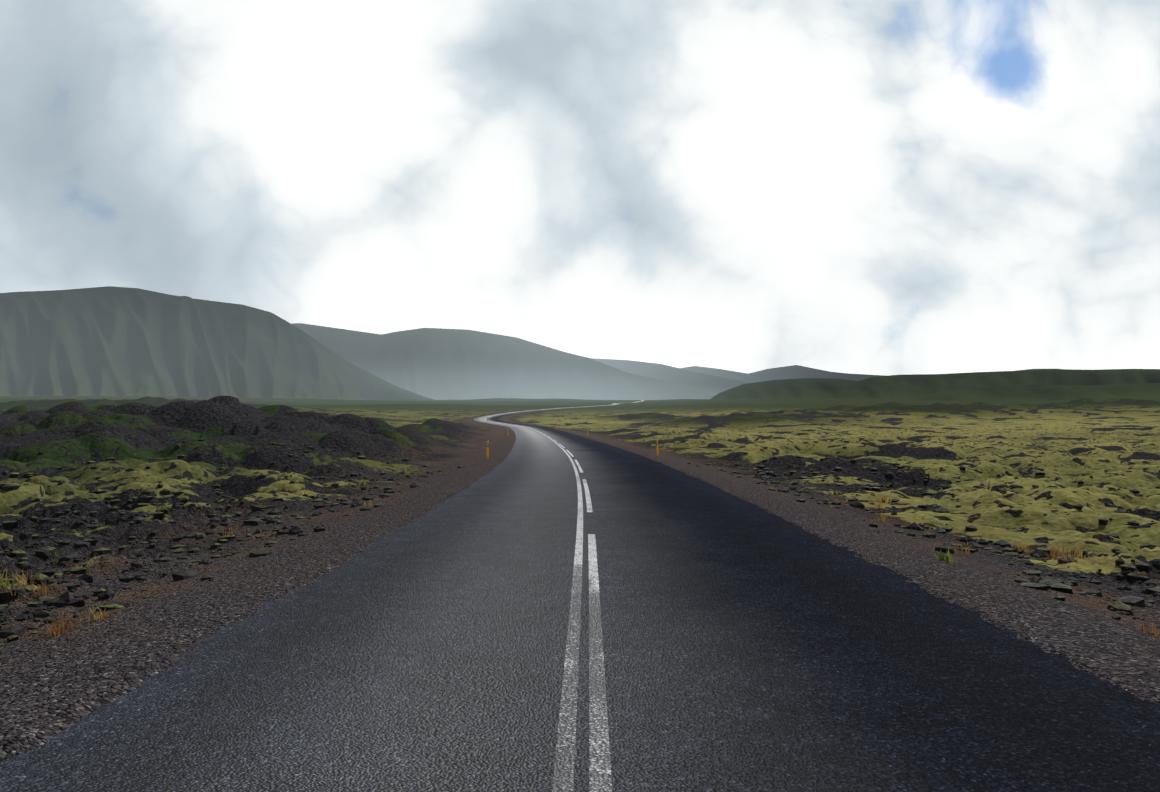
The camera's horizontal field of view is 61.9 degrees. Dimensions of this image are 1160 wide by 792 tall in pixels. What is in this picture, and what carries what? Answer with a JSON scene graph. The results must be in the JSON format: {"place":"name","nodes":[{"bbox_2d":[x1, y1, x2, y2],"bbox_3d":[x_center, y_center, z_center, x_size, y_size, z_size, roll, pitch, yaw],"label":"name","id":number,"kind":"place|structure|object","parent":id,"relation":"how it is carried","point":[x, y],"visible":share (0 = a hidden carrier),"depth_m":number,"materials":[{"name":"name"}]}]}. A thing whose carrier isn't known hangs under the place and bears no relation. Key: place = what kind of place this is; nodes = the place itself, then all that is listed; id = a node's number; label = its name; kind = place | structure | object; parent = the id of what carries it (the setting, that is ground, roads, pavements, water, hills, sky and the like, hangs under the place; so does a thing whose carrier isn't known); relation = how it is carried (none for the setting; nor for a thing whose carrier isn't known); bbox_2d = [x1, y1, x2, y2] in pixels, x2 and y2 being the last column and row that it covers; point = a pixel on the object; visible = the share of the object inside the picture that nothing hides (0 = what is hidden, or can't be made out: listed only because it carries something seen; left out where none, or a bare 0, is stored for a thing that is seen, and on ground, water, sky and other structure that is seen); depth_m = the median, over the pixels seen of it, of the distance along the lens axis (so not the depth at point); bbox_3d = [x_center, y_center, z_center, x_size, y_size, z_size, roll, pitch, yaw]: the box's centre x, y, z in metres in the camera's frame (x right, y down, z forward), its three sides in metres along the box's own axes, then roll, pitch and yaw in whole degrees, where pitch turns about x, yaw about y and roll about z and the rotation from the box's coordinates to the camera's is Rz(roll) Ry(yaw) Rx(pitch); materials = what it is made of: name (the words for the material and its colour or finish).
{"place":"outdoors","nodes":[
{"label":"outdoors","id":0,"kind":"place"},
{"bbox_2d":[0,286,1159,760],"bbox_3d":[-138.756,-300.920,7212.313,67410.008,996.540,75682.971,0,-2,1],"label":"terrain","id":1,"kind":"structure","parent":0,"point":[134,380],"depth_m":44.54,"materials":[{"name":"green plant"}]},
{"bbox_2d":[487,440,488,458],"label":"marker post","id":2,"kind":"object","parent":1,"relation":"on","point":[488,449],"visible":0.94,"depth_m":42.66,"materials":[{"name":"orange plastic"}]},
{"bbox_2d":[0,438,1159,652],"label":"lava rocks","id":3,"kind":"object","parent":1,"relation":"on","point":[139,574],"visible":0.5,"depth_m":15.79,"materials":[{"name":"black stone"}]},
{"bbox_2d":[0,456,1159,639],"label":"grass tufts","id":4,"kind":"object","parent":1,"relation":"on","point":[64,625],"visible":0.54,"depth_m":11.81,"materials":[{"name":"plant"}]},
{"bbox_2d":[656,439,658,455],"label":"marker post","id":5,"kind":"object","parent":1,"relation":"on","point":[657,450],"visible":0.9,"depth_m":46.00,"materials":[{"name":"orange plastic"}]},
{"bbox_2d":[0,400,1159,791],"bbox_3d":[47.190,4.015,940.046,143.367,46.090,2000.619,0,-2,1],"label":"road asphalt","id":6,"kind":"structure","parent":0,"point":[748,646],"depth_m":6.19,"materials":[{"name":"grey asphalt"}]},
{"bbox_2d":[487,405,611,791],"bbox_3d":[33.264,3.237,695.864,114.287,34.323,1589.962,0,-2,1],"label":"road markings","id":7,"kind":"structure","parent":6,"relation":"on","point":[600,779],"depth_m":5.87,"materials":[{"name":"paint"}]},
{"bbox_2d":[0,0,1159,375],"label":"sky","id":8,"kind":"structure","parent":0,"point":[868,187],"materials":[{"name":"white"}]}
]}

